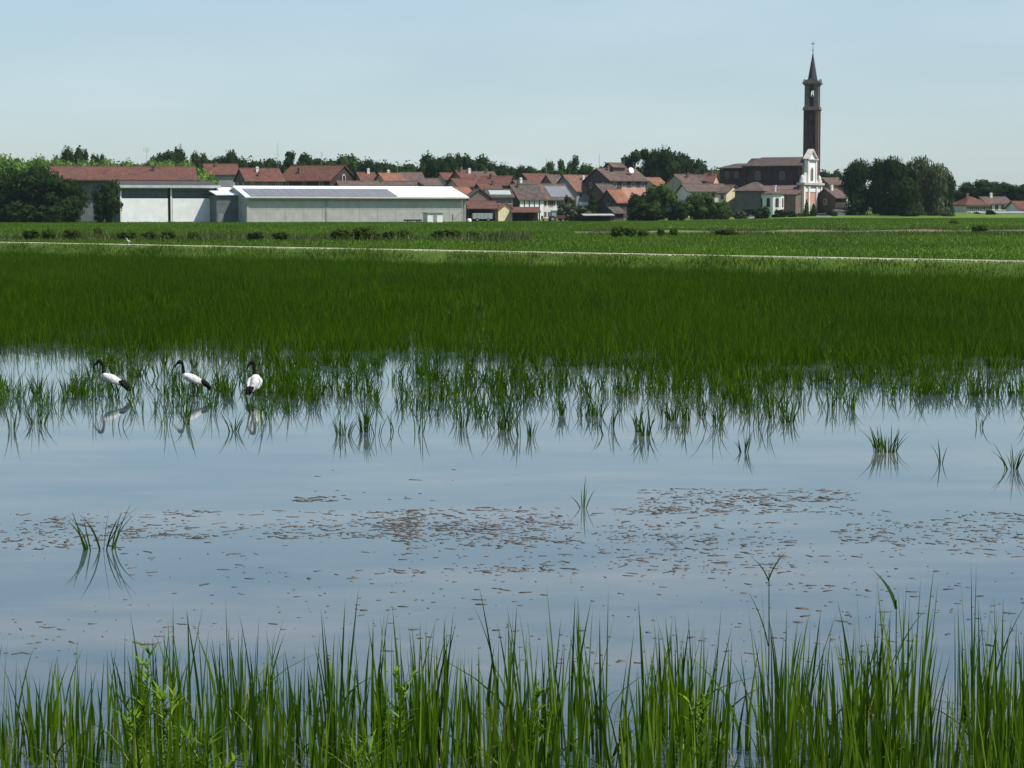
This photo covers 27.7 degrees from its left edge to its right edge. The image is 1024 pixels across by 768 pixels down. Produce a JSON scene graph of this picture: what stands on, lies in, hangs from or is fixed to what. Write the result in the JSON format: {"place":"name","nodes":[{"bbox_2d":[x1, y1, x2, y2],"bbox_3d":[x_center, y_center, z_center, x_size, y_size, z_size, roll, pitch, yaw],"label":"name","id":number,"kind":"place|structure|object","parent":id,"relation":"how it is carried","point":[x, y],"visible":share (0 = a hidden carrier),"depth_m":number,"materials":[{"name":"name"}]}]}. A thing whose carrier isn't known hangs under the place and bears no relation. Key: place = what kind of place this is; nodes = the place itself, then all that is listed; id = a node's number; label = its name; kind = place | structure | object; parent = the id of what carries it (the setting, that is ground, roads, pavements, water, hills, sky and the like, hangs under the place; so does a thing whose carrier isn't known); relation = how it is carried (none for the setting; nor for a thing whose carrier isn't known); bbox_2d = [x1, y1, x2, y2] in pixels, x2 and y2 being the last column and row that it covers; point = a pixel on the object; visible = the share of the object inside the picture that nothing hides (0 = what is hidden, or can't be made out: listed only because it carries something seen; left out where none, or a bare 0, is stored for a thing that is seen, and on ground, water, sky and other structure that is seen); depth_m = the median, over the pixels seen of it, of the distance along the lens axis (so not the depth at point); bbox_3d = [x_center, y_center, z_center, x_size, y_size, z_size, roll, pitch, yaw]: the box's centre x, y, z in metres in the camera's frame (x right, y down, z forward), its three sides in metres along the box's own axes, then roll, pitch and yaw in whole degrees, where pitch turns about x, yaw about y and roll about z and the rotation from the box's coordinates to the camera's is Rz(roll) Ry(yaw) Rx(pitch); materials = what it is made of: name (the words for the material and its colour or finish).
{"place":"outdoors","nodes":[
{"label":"outdoors","id":0,"kind":"place"},
{"bbox_2d":[3,667,1010,767],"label":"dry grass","id":1,"kind":"structure","parent":0,"point":[732,759],"depth_m":12.45,"materials":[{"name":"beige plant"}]},
{"bbox_2d":[0,257,1023,767],"bbox_3d":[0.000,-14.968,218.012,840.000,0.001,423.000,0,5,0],"label":"water","id":2,"kind":"structure","parent":0,"point":[72,459],"depth_m":21.27,"materials":[{"name":"liquid"}]},
{"bbox_2d":[63,504,133,550],"bbox_3d":[-3.983,1.379,20.175,0.747,0.541,0.509,-2,5,-25],"label":"rice clump","id":3,"kind":"object","parent":2,"relation":"on","point":[85,547],"visible":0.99,"depth_m":20.18,"materials":[{"name":"green plant"}]},
{"bbox_2d":[92,359,130,395],"bbox_3d":[-7.080,-0.068,36.772,0.697,0.736,0.220,1,5,6],"label":"ibis","id":4,"kind":"object","parent":2,"relation":"on","point":[108,377],"visible":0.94,"depth_m":36.71,"materials":[{"name":"white"}]},
{"bbox_2d":[109,639,177,767],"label":"leafy weed","id":5,"kind":"object","parent":2,"relation":"on","point":[142,724],"visible":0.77,"depth_m":11.56,"materials":[{"name":"green plant"}]},
{"bbox_2d":[136,684,193,767],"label":"leafy weed","id":6,"kind":"object","parent":2,"relation":"on","point":[168,709],"visible":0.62,"depth_m":11.41,"materials":[{"name":"green plant"}]},
{"bbox_2d":[172,360,211,396],"bbox_3d":[-5.662,-0.066,36.819,0.697,0.725,0.220,-1,5,-10],"label":"ibis","id":7,"kind":"object","parent":2,"relation":"on","point":[193,379],"visible":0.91,"depth_m":36.76,"materials":[{"name":"white"}]},
{"bbox_2d":[173,723,243,767],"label":"leafy weed","id":8,"kind":"object","parent":2,"relation":"on","point":[232,761],"visible":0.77,"depth_m":11.24,"materials":[{"name":"green plant"}]},
{"bbox_2d":[245,360,262,397],"bbox_3d":[-4.515,-0.039,36.428,0.282,0.736,0.379,0,5,0],"label":"ibis","id":9,"kind":"object","parent":2,"relation":"on","point":[254,379],"visible":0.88,"depth_m":36.38,"materials":[{"name":"white"}]},
{"bbox_2d":[324,729,397,767],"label":"leafy weed","id":10,"kind":"object","parent":2,"relation":"on","point":[360,751],"visible":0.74,"depth_m":11.21,"materials":[{"name":"green plant"}]},
{"bbox_2d":[375,663,419,767],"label":"leafy weed","id":11,"kind":"object","parent":2,"relation":"on","point":[398,703],"visible":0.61,"depth_m":11.82,"materials":[{"name":"green plant"}]},
{"bbox_2d":[0,572,1023,767],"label":"foreground grass","id":12,"kind":"structure","parent":2,"relation":"on","point":[1003,744],"depth_m":12.16,"materials":[{"name":"green plant"}]},
{"bbox_2d":[0,327,1023,437],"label":"rice fringe","id":13,"kind":"object","parent":2,"relation":"on","point":[729,379],"visible":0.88,"depth_m":38.53,"materials":[{"name":"green plant"}]},
{"bbox_2d":[0,469,1023,671],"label":"floating leaves","id":14,"kind":"object","parent":2,"relation":"on","point":[475,529],"visible":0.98,"depth_m":21.24,"materials":[{"name":"brown plant"}]},
{"bbox_2d":[514,679,554,763],"bbox_3d":[0.147,1.999,12.046,0.286,0.605,0.292,-1,5,-14],"label":"leafy weed","id":15,"kind":"object","parent":2,"relation":"on","point":[537,707],"visible":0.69,"depth_m":12.02,"materials":[{"name":"green plant"}]},
{"bbox_2d":[678,691,731,767],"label":"leafy weed","id":16,"kind":"object","parent":2,"relation":"on","point":[701,719],"visible":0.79,"depth_m":11.71,"materials":[{"name":"green plant"}]},
{"bbox_2d":[747,554,783,715],"bbox_3d":[1.633,1.652,13.409,0.261,1.168,0.061,1,5,13],"label":"grass stem","id":17,"kind":"object","parent":2,"relation":"on","point":[768,642],"visible":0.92,"depth_m":13.38,"materials":[{"name":"green plant"}]},
{"bbox_2d":[861,425,908,452],"bbox_3d":[5.100,0.743,28.420,0.497,0.430,0.639,4,6,38],"label":"rice clump","id":18,"kind":"object","parent":2,"relation":"on","point":[881,446],"visible":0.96,"depth_m":28.41,"materials":[{"name":"green plant"}]},
{"bbox_2d":[874,571,920,714],"bbox_3d":[2.442,1.709,13.110,0.370,1.103,0.045,-1,5,-7],"label":"grass stem","id":19,"kind":"object","parent":2,"relation":"on","point":[892,598],"visible":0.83,"depth_m":13.07,"materials":[{"name":"green plant"}]},
{"bbox_2d":[0,248,1023,366],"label":"rice field","id":20,"kind":"structure","parent":0,"point":[518,293],"depth_m":65.33,"materials":[{"name":"green plant"}]},
{"bbox_2d":[0,239,1023,279],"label":"track bank","id":21,"kind":"structure","parent":0,"point":[430,255],"depth_m":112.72,"materials":[{"name":"green plant"}]},
{"bbox_2d":[0,242,1023,262],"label":"track","id":22,"kind":"structure","parent":0,"point":[562,252],"depth_m":119.21,"materials":[{"name":"grey gravel"}]},
{"bbox_2d":[0,0,1023,209],"label":"sky","id":23,"kind":"structure","parent":0,"point":[516,83],"materials":[{"name":"blue"}]},
{"bbox_2d":[0,210,1023,260],"bbox_3d":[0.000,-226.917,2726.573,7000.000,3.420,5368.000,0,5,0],"label":"field","id":24,"kind":"structure","parent":0,"point":[964,214],"depth_m":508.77,"materials":[{"name":"green plant"}]},
{"bbox_2d":[0,170,16,222],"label":"tree","id":25,"kind":"object","parent":24,"relation":"on","point":[4,177],"visible":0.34,"depth_m":468.77,"materials":[{"name":"green plant"}]},
{"bbox_2d":[0,153,32,175],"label":"tree","id":26,"kind":"object","parent":24,"relation":"on","point":[11,166],"visible":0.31,"depth_m":553.94,"materials":[{"name":"green plant"}]},
{"bbox_2d":[0,200,34,222],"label":"bush","id":27,"kind":"object","parent":24,"relation":"on","point":[12,211],"visible":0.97,"depth_m":458.50,"materials":[{"name":"green plant"}]},
{"bbox_2d":[0,166,58,221],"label":"tree","id":28,"kind":"object","parent":24,"relation":"on","point":[25,187],"visible":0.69,"depth_m":464.44,"materials":[{"name":"green plant"}]},
{"bbox_2d":[25,153,55,170],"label":"tree","id":29,"kind":"object","parent":24,"relation":"on","point":[41,161],"visible":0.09,"depth_m":558.72,"materials":[{"name":"green plant"}]},
{"bbox_2d":[31,205,63,222],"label":"bush","id":30,"kind":"object","parent":24,"relation":"on","point":[49,214],"visible":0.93,"depth_m":457.34,"materials":[{"name":"green plant"}]},
{"bbox_2d":[34,174,78,221],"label":"tree","id":31,"kind":"object","parent":24,"relation":"on","point":[57,190],"visible":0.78,"depth_m":463.47,"materials":[{"name":"green plant"}]},
{"bbox_2d":[59,145,84,163],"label":"tree","id":32,"kind":"object","parent":24,"relation":"on","point":[67,154],"visible":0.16,"depth_m":683.43,"materials":[{"name":"green plant"}]},
{"bbox_2d":[62,178,89,222],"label":"tree","id":33,"kind":"object","parent":24,"relation":"on","point":[79,193],"visible":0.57,"depth_m":468.87,"materials":[{"name":"green plant"}]},
{"bbox_2d":[90,179,123,222],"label":"tree","id":34,"kind":"object","parent":24,"relation":"on","point":[109,207],"visible":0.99,"depth_m":458.49,"materials":[{"name":"green plant"}]},
{"bbox_2d":[49,166,196,221],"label":"barn","id":35,"kind":"structure","parent":24,"relation":"on","point":[87,178],"depth_m":512.24,"materials":[{"name":"red tile"}]},
{"bbox_2d":[110,181,220,222],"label":"panel shed","id":36,"kind":"structure","parent":24,"relation":"on","point":[165,201],"depth_m":480.39,"materials":[{"name":"white paint"}]},
{"bbox_2d":[154,144,187,165],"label":"tree","id":37,"kind":"object","parent":24,"relation":"on","point":[176,155],"visible":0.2,"depth_m":685.00,"materials":[{"name":"green plant"}]},
{"bbox_2d":[202,162,238,187],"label":"house","id":38,"kind":"structure","parent":24,"relation":"on","point":[225,174],"depth_m":593.62,"materials":[{"name":"red tile"}]},
{"bbox_2d":[208,187,238,221],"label":"link shed","id":39,"kind":"structure","parent":24,"relation":"on","point":[223,204],"depth_m":477.84,"materials":[{"name":"grey paint"}]},
{"bbox_2d":[217,149,243,167],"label":"tree","id":40,"kind":"object","parent":24,"relation":"on","point":[230,157],"visible":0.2,"depth_m":684.18,"materials":[{"name":"green plant"}]},
{"bbox_2d":[233,167,285,185],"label":"house","id":41,"kind":"structure","parent":24,"relation":"on","point":[256,176],"depth_m":554.33,"materials":[{"name":"red tile"}]},
{"bbox_2d":[274,150,312,173],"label":"tree","id":42,"kind":"object","parent":24,"relation":"on","point":[303,159],"visible":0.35,"depth_m":674.44,"materials":[{"name":"green plant"}]},
{"bbox_2d":[282,165,355,185],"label":"house","id":43,"kind":"structure","parent":24,"relation":"on","point":[311,175],"depth_m":568.15,"materials":[{"name":"tile"}]},
{"bbox_2d":[326,153,361,174],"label":"tree","id":44,"kind":"object","parent":24,"relation":"on","point":[352,163],"visible":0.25,"depth_m":684.05,"materials":[{"name":"green plant"}]},
{"bbox_2d":[229,186,468,221],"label":"warehouse","id":45,"kind":"structure","parent":24,"relation":"on","point":[328,203],"depth_m":479.98,"materials":[{"name":"paint"}]},
{"bbox_2d":[334,180,380,185],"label":"house","id":46,"kind":"structure","parent":24,"relation":"on","point":[356,183],"depth_m":536.01,"materials":[{"name":"brown tile"}]},
{"bbox_2d":[351,226,380,239],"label":"bush","id":47,"kind":"object","parent":24,"relation":"on","point":[369,231],"visible":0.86,"depth_m":208.17,"materials":[{"name":"green plant"}]},
{"bbox_2d":[355,156,385,175],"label":"tree","id":48,"kind":"object","parent":24,"relation":"on","point":[370,165],"visible":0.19,"depth_m":682.53,"materials":[{"name":"green plant"}]},
{"bbox_2d":[374,170,405,182],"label":"house","id":49,"kind":"structure","parent":24,"relation":"on","point":[387,176],"depth_m":565.67,"materials":[{"name":"orange tile"}]},
{"bbox_2d":[380,181,421,185],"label":"house","id":50,"kind":"structure","parent":24,"relation":"on","point":[400,183],"depth_m":536.03,"materials":[{"name":"brown tile"}]},
{"bbox_2d":[399,172,426,185],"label":"house","id":51,"kind":"structure","parent":24,"relation":"on","point":[414,176],"depth_m":585.32,"materials":[{"name":"brown tile"}]},
{"bbox_2d":[414,150,451,177],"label":"tree","id":52,"kind":"object","parent":24,"relation":"on","point":[430,167],"visible":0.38,"depth_m":673.27,"materials":[{"name":"green plant"}]},
{"bbox_2d":[440,152,464,171],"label":"tree","id":53,"kind":"object","parent":24,"relation":"on","point":[456,163],"visible":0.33,"depth_m":674.28,"materials":[{"name":"green plant"}]},
{"bbox_2d":[444,178,477,189],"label":"house","id":54,"kind":"structure","parent":24,"relation":"on","point":[470,183],"depth_m":555.49,"materials":[{"name":"red tile"}]},
{"bbox_2d":[448,167,477,180],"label":"house","id":55,"kind":"structure","parent":24,"relation":"on","point":[462,173],"depth_m":585.58,"materials":[{"name":"red tile"}]},
{"bbox_2d":[463,153,490,170],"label":"tree","id":56,"kind":"object","parent":24,"relation":"on","point":[480,163],"visible":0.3,"depth_m":674.94,"materials":[{"name":"green plant"}]},
{"bbox_2d":[466,188,493,220],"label":"house","id":57,"kind":"structure","parent":24,"relation":"on","point":[477,194],"depth_m":524.83,"materials":[{"name":"red brick"}]},
{"bbox_2d":[466,201,497,220],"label":"open shed","id":58,"kind":"structure","parent":24,"relation":"on","point":[481,206],"depth_m":517.98,"materials":[{"name":"red tile"}]},
{"bbox_2d":[28,154,959,208],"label":"distant wood","id":59,"kind":"object","parent":24,"relation":"on","point":[409,165],"depth_m":777.01,"materials":[{"name":"green plant"}]},
{"bbox_2d":[477,174,513,188],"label":"house","id":60,"kind":"structure","parent":24,"relation":"on","point":[504,181],"depth_m":575.48,"materials":[{"name":"tile"}]},
{"bbox_2d":[483,189,514,219],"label":"house","id":61,"kind":"structure","parent":24,"relation":"on","point":[499,196],"depth_m":530.07,"materials":[{"name":"brown paint"}]},
{"bbox_2d":[493,202,513,220],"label":"shed","id":62,"kind":"structure","parent":24,"relation":"on","point":[504,213],"depth_m":517.46,"materials":[{"name":"yellow paint"}]},
{"bbox_2d":[0,224,1023,248],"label":"ditch weeds","id":63,"kind":"object","parent":24,"relation":"on","point":[508,236],"visible":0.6,"depth_m":214.91,"materials":[{"name":"green plant"}]},
{"bbox_2d":[511,207,540,220],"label":"open shed","id":64,"kind":"structure","parent":24,"relation":"on","point":[524,213],"depth_m":520.47,"materials":[{"name":"red tile"}]},
{"bbox_2d":[507,182,546,218],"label":"house","id":65,"kind":"structure","parent":24,"relation":"on","point":[528,195],"depth_m":539.57,"materials":[{"name":"tile"}]},
{"bbox_2d":[517,173,548,182],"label":"house","id":66,"kind":"structure","parent":24,"relation":"on","point":[534,177],"depth_m":604.87,"materials":[{"name":"tile"}]},
{"bbox_2d":[527,183,575,218],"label":"house","id":67,"kind":"structure","parent":24,"relation":"on","point":[554,194],"depth_m":546.40,"materials":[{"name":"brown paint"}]},
{"bbox_2d":[556,200,575,220],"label":"bush","id":68,"kind":"object","parent":24,"relation":"on","point":[566,208],"visible":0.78,"depth_m":516.85,"materials":[{"name":"green plant"}]},
{"bbox_2d":[557,175,589,209],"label":"house","id":69,"kind":"structure","parent":24,"relation":"on","point":[578,188],"depth_m":567.42,"materials":[{"name":"tile"}]},
{"bbox_2d":[581,214,614,221],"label":"open shed","id":70,"kind":"structure","parent":24,"relation":"on","point":[596,217],"depth_m":514.85,"materials":[{"name":"paint"}]},
{"bbox_2d":[586,183,615,213],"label":"house","id":71,"kind":"structure","parent":24,"relation":"on","point":[598,189],"depth_m":552.61,"materials":[{"name":"paint"}]},
{"bbox_2d":[597,189,628,218],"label":"house","id":72,"kind":"structure","parent":24,"relation":"on","point":[614,198],"depth_m":541.21,"materials":[{"name":"tile"}]},
{"bbox_2d":[601,207,625,219],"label":"shed","id":73,"kind":"structure","parent":24,"relation":"on","point":[618,212],"depth_m":526.59,"materials":[{"name":"paint"}]},
{"bbox_2d":[582,162,649,197],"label":"house","id":74,"kind":"structure","parent":24,"relation":"on","point":[628,181],"depth_m":563.77,"materials":[{"name":"tile"}]},
{"bbox_2d":[625,192,648,220],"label":"tree","id":75,"kind":"object","parent":24,"relation":"on","point":[634,200],"visible":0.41,"depth_m":517.02,"materials":[{"name":"green plant"}]},
{"bbox_2d":[621,147,659,176],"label":"tree","id":76,"kind":"object","parent":24,"relation":"on","point":[636,156],"visible":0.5,"depth_m":653.60,"materials":[{"name":"green plant"}]},
{"bbox_2d":[627,202,663,220],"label":"bush","id":77,"kind":"object","parent":24,"relation":"on","point":[644,211],"visible":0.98,"depth_m":507.64,"materials":[{"name":"green plant"}]},
{"bbox_2d":[645,182,680,219],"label":"tree","id":78,"kind":"object","parent":24,"relation":"on","point":[661,195],"visible":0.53,"depth_m":520.48,"materials":[{"name":"green plant"}]},
{"bbox_2d":[650,144,694,181],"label":"tree","id":79,"kind":"object","parent":24,"relation":"on","point":[670,164],"visible":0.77,"depth_m":647.10,"materials":[{"name":"green plant"}]},
{"bbox_2d":[660,200,688,220],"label":"bush","id":80,"kind":"object","parent":24,"relation":"on","point":[675,211],"visible":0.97,"depth_m":508.48,"materials":[{"name":"green plant"}]},
{"bbox_2d":[665,173,701,204],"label":"house","id":81,"kind":"structure","parent":24,"relation":"on","point":[674,181],"depth_m":585.55,"materials":[{"name":"beige paint"}]},
{"bbox_2d":[686,158,708,173],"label":"tree","id":82,"kind":"object","parent":24,"relation":"on","point":[699,167],"visible":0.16,"depth_m":654.36,"materials":[{"name":"green plant"}]},
{"bbox_2d":[676,183,723,216],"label":"house","id":83,"kind":"structure","parent":24,"relation":"on","point":[684,190],"depth_m":555.06,"materials":[{"name":"brown tile"}]},
{"bbox_2d":[684,192,717,219],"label":"bush","id":84,"kind":"object","parent":24,"relation":"on","point":[698,206],"visible":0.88,"depth_m":516.17,"materials":[{"name":"green plant"}]},
{"bbox_2d":[710,200,731,219],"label":"bush","id":85,"kind":"object","parent":24,"relation":"on","point":[717,210],"visible":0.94,"depth_m":512.06,"materials":[{"name":"green plant"}]},
{"bbox_2d":[716,184,737,216],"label":"house","id":86,"kind":"structure","parent":24,"relation":"on","point":[725,193],"depth_m":547.93,"materials":[{"name":"yellow paint"}]},
{"bbox_2d":[732,182,802,216],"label":"house","id":87,"kind":"structure","parent":24,"relation":"on","point":[750,197],"depth_m":542.26,"materials":[{"name":"grey paint"}]},
{"bbox_2d":[717,149,824,213],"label":"church","id":88,"kind":"structure","parent":24,"relation":"on","point":[790,173],"depth_m":568.27,"materials":[{"name":"brick"}]},
{"bbox_2d":[802,43,822,177],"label":"bell tower","id":89,"kind":"structure","parent":24,"relation":"on","point":[812,109],"depth_m":578.05,"materials":[{"name":"brick"}]},
{"bbox_2d":[821,177,843,193],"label":"house","id":90,"kind":"structure","parent":24,"relation":"on","point":[833,181],"depth_m":634.46,"materials":[{"name":"brown tile"}]},
{"bbox_2d":[818,185,847,212],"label":"house","id":91,"kind":"structure","parent":24,"relation":"on","point":[830,198],"depth_m":570.87,"materials":[{"name":"paint"}]},
{"bbox_2d":[838,158,875,215],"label":"tree","id":92,"kind":"object","parent":24,"relation":"on","point":[857,192],"visible":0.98,"depth_m":547.34,"materials":[{"name":"green plant"}]},
{"bbox_2d":[867,157,885,213],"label":"tree","id":93,"kind":"object","parent":24,"relation":"on","point":[876,183],"visible":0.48,"depth_m":561.83,"materials":[{"name":"green plant"}]},
{"bbox_2d":[877,155,909,215],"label":"tree","id":94,"kind":"object","parent":24,"relation":"on","point":[892,171],"visible":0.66,"depth_m":543.81,"materials":[{"name":"green plant"}]},
{"bbox_2d":[891,178,920,215],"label":"tree","id":95,"kind":"object","parent":24,"relation":"on","point":[907,191],"visible":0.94,"depth_m":532.18,"materials":[{"name":"green plant"}]},
{"bbox_2d":[904,155,932,214],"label":"tree","id":96,"kind":"object","parent":24,"relation":"on","point":[917,168],"visible":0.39,"depth_m":550.45,"materials":[{"name":"green plant"}]},
{"bbox_2d":[917,162,950,215],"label":"tree","id":97,"kind":"object","parent":24,"relation":"on","point":[934,190],"visible":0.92,"depth_m":541.82,"materials":[{"name":"green plant"}]},
{"bbox_2d":[943,170,957,214],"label":"tree","id":98,"kind":"object","parent":24,"relation":"on","point":[952,185],"visible":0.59,"depth_m":548.43,"materials":[{"name":"green plant"}]},
{"bbox_2d":[952,193,991,211],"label":"house","id":99,"kind":"structure","parent":24,"relation":"on","point":[968,203],"depth_m":584.34,"materials":[{"name":"red tile"}]},
{"bbox_2d":[957,179,999,198],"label":"tree","id":100,"kind":"object","parent":24,"relation":"on","point":[983,187],"visible":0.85,"depth_m":633.57,"materials":[{"name":"green plant"}]},
{"bbox_2d":[977,193,1009,209],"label":"house","id":101,"kind":"structure","parent":24,"relation":"on","point":[998,202],"depth_m":609.50,"materials":[{"name":"brown tile"}]},
{"bbox_2d":[1000,184,1023,200],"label":"tree","id":102,"kind":"object","parent":24,"relation":"on","point":[1015,192],"visible":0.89,"depth_m":644.53,"materials":[{"name":"green plant"}]},
{"bbox_2d":[573,229,1023,233],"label":"field bank","id":103,"kind":"structure","parent":0,"point":[801,231],"depth_m":275.31,"materials":[{"name":"plant"}]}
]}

